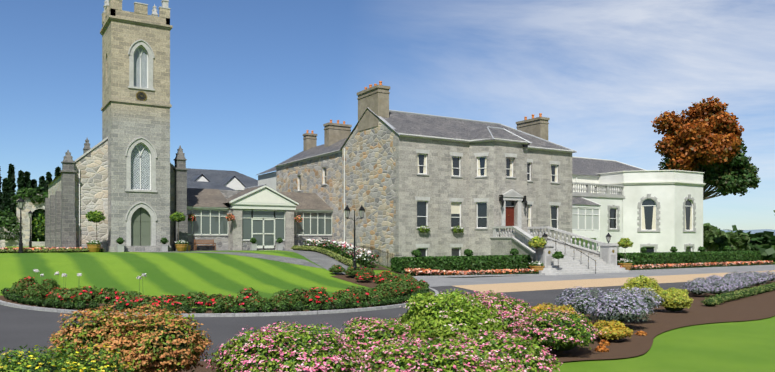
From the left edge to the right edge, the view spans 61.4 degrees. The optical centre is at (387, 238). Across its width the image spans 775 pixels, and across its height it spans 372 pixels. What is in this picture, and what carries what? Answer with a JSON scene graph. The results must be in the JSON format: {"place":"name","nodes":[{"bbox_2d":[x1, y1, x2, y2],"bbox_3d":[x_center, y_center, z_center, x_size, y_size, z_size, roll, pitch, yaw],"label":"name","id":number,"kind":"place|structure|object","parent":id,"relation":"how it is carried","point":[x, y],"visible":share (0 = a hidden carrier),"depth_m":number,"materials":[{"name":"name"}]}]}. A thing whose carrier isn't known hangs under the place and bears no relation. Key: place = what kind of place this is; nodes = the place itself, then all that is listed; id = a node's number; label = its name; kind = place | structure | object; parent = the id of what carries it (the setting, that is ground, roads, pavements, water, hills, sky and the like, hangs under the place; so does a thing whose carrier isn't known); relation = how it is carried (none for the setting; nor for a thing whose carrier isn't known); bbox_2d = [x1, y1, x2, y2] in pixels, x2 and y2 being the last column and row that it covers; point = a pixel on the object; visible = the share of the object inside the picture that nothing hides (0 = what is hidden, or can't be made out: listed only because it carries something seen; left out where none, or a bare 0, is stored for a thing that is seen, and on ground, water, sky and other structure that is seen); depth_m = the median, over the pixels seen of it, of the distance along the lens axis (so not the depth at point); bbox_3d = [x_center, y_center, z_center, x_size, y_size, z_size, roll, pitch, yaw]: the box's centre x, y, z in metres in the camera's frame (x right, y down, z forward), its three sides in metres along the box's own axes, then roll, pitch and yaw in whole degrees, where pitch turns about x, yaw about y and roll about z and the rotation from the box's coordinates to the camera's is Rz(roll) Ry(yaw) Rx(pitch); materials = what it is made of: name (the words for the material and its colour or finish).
{"place":"outdoors","nodes":[
{"label":"outdoors","id":0,"kind":"place"},
{"bbox_2d":[196,250,242,250],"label":"path terrace","id":1,"kind":"structure","parent":0,"point":[219,250],"depth_m":53.10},
{"bbox_2d":[0,280,774,364],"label":"road asphalt","id":2,"kind":"structure","parent":0,"point":[23,328],"depth_m":19.34,"materials":[{"name":"grey asphalt"}]},
{"bbox_2d":[455,270,774,292],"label":"gravel strip","id":3,"kind":"object","parent":2,"relation":"on","point":[534,286],"visible":0.65,"depth_m":35.92,"materials":[{"name":"gravel"}]},
{"bbox_2d":[0,0,774,229],"label":"sky","id":4,"kind":"structure","parent":0,"point":[248,78],"materials":[{"name":"blue"}]},
{"bbox_2d":[5,239,774,371],"bbox_3d":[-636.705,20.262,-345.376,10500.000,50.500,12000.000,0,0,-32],"label":"ground","id":5,"kind":"structure","parent":0,"point":[741,346],"depth_m":13.66,"materials":[{"name":"green plant"}]},
{"bbox_2d":[45,0,187,251],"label":"church tower","id":6,"kind":"structure","parent":5,"relation":"on","point":[130,121],"depth_m":48.75,"materials":[{"name":"grey stone"}]},
{"bbox_2d":[79,46,150,247],"bbox_3d":[-25.037,-6.738,56.184,5.000,15.500,19.550,0,0,-32],"label":"church joinery","id":7,"kind":"object","parent":6,"relation":"attached to","point":[140,227],"visible":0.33,"depth_m":49.04,"materials":[{"name":"grey wood"}]},
{"bbox_2d":[131,47,149,189],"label":"arched windows","id":8,"kind":"structure","parent":6,"relation":"in","point":[135,169],"depth_m":49.10,"materials":[{"name":"grey glass"}]},
{"bbox_2d":[0,168,257,248],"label":"background buildings","id":9,"kind":"structure","parent":5,"relation":"on","point":[216,179],"depth_m":80.47,"materials":[{"name":"grey stone"}]},
{"bbox_2d":[0,274,432,312],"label":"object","id":10,"kind":"object","parent":5,"relation":"on","point":[366,283],"visible":0.23,"depth_m":24.75,"materials":[{"name":"brown soil"}]},
{"bbox_2d":[0,250,434,307],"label":"striped lawn","id":11,"kind":"structure","parent":5,"relation":"on","point":[179,273],"depth_m":35.45,"materials":[{"name":"green plant"}]},
{"bbox_2d":[281,250,348,274],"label":"path to drive","id":12,"kind":"structure","parent":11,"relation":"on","point":[323,260],"depth_m":44.01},
{"bbox_2d":[149,251,323,268],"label":"path","id":13,"kind":"structure","parent":5,"relation":"on","point":[287,260],"depth_m":43.41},
{"bbox_2d":[188,190,332,250],"bbox_3d":[-11.986,-1.563,56.622,14.950,5.450,5.350,0,0,-32],"label":"masonry","id":14,"kind":"object","parent":5,"relation":"on","point":[232,240],"visible":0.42,"depth_m":54.23,"materials":[{"name":"grey stone"}]},
{"bbox_2d":[187,185,331,249],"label":"frames","id":15,"kind":"structure","parent":14,"relation":"attached to","point":[266,198],"depth_m":54.84,"materials":[{"name":"white wood"}]},
{"bbox_2d":[187,210,330,245],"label":"windows","id":16,"kind":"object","parent":15,"relation":"in","point":[258,227],"visible":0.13,"depth_m":54.97,"materials":[{"name":"grey glass"}]},
{"bbox_2d":[187,184,332,211],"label":"roof","id":17,"kind":"structure","parent":14,"relation":"on","point":[209,199],"depth_m":56.41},
{"bbox_2d":[17,198,632,277],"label":"props","id":18,"kind":"object","parent":5,"relation":"on","point":[183,247],"visible":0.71,"depth_m":46.38,"materials":[{"name":"black metal"}]},
{"bbox_2d":[341,255,388,269],"bbox_3d":[-3.932,1.489,48.714,2.324,1.023,16.574,0,0,-21],"label":"bed path border","id":19,"kind":"object","parent":5,"relation":"on","point":[379,268],"visible":0.08,"depth_m":41.95,"materials":[{"name":"stone"}]},
{"bbox_2d":[0,265,771,316],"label":"kerbs","id":20,"kind":"structure","parent":5,"relation":"on","point":[436,292],"depth_m":21.91,"materials":[{"name":"concrete"}]},
{"bbox_2d":[0,96,774,371],"bbox_3d":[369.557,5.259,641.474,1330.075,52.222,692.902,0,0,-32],"label":"foliage cards","id":21,"kind":"object","parent":5,"relation":"on","point":[697,133],"visible":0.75,"depth_m":21.35},
{"bbox_2d":[0,189,774,371],"bbox_3d":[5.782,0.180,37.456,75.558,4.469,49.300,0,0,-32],"label":"flowers","id":22,"kind":"object","parent":5,"relation":"on","point":[194,357],"visible":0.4,"depth_m":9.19,"materials":[{"name":"pink plant"}]},
{"bbox_2d":[41,128,738,289],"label":"stem trunks","id":23,"kind":"object","parent":5,"relation":"on","point":[708,192],"visible":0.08,"depth_m":97.88,"materials":[{"name":"brown"}]},
{"bbox_2d":[258,85,571,266],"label":"stone manor house","id":24,"kind":"structure","parent":5,"relation":"on","point":[387,186],"depth_m":52.96,"materials":[{"name":"grey stone"}]},
{"bbox_2d":[298,144,557,255],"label":"windows","id":25,"kind":"structure","parent":24,"relation":"attached to","point":[455,207],"depth_m":52.99,"materials":[{"name":"white wood"}]},
{"bbox_2d":[300,154,556,256],"bbox_3d":[1.406,-2.513,57.038,11.706,8.350,25.508,0,0,-73],"label":"house glass","id":26,"kind":"object","parent":25,"relation":"in","point":[421,211],"visible":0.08,"depth_m":52.79,"materials":[{"name":"black glass"}]},
{"bbox_2d":[257,81,576,241],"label":"house roof","id":27,"kind":"structure","parent":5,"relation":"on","point":[418,125],"depth_m":55.18,"materials":[{"name":"grey stone"}]},
{"bbox_2d":[389,270,495,277],"bbox_3d":[5.293,2.256,42.830,10.800,0.453,2.600,0,0,-32],"label":"begonia bed","id":28,"kind":"object","parent":5,"relation":"on","point":[427,275],"visible":0.15,"depth_m":40.75,"materials":[{"name":"plant"}]},
{"bbox_2d":[178,281,774,371],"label":"bed","id":29,"kind":"object","parent":5,"relation":"on","point":[753,307],"visible":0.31,"depth_m":19.25,"materials":[{"name":"brown soil"}]},
{"bbox_2d":[490,226,628,274],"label":"stairs","id":30,"kind":"structure","parent":5,"relation":"on","point":[577,259],"depth_m":48.48,"materials":[{"name":"stone"}]},
{"bbox_2d":[497,228,598,250],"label":"stair balusters","id":31,"kind":"object","parent":30,"relation":"on","point":[520,237],"visible":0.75,"depth_m":50.71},
{"bbox_2d":[572,156,644,252],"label":"pavilion roof","id":32,"kind":"structure","parent":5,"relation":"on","point":[587,167],"depth_m":76.40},
{"bbox_2d":[572,170,705,252],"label":"white building wing","id":33,"kind":"structure","parent":5,"relation":"on","point":[669,192],"depth_m":69.76,"materials":[{"name":"white paint"}]},
{"bbox_2d":[572,182,623,195],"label":"balustrade","id":34,"kind":"object","parent":33,"relation":"on","point":[587,189],"visible":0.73,"depth_m":68.02,"materials":[{"name":"white stone"}]},
{"bbox_2d":[572,187,692,251],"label":"pavilion joinery","id":35,"kind":"object","parent":33,"relation":"attached to","point":[592,233],"visible":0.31,"depth_m":69.30,"materials":[{"name":"white wood"}]},
{"bbox_2d":[572,199,691,252],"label":"windows","id":36,"kind":"structure","parent":35,"relation":"in","point":[648,212],"depth_m":69.40,"materials":[{"name":"grey glass"}]},
{"bbox_2d":[341,265,774,286],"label":"driveway paving","id":37,"kind":"structure","parent":0,"point":[437,281],"depth_m":42.55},
{"bbox_2d":[722,229,774,234],"bbox_3d":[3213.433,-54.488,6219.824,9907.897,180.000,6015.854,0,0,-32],"label":"sea","id":38,"kind":"structure","parent":0,"point":[756,231],"depth_m":8845.59,"materials":[{"name":"blue liquid"}]}
]}

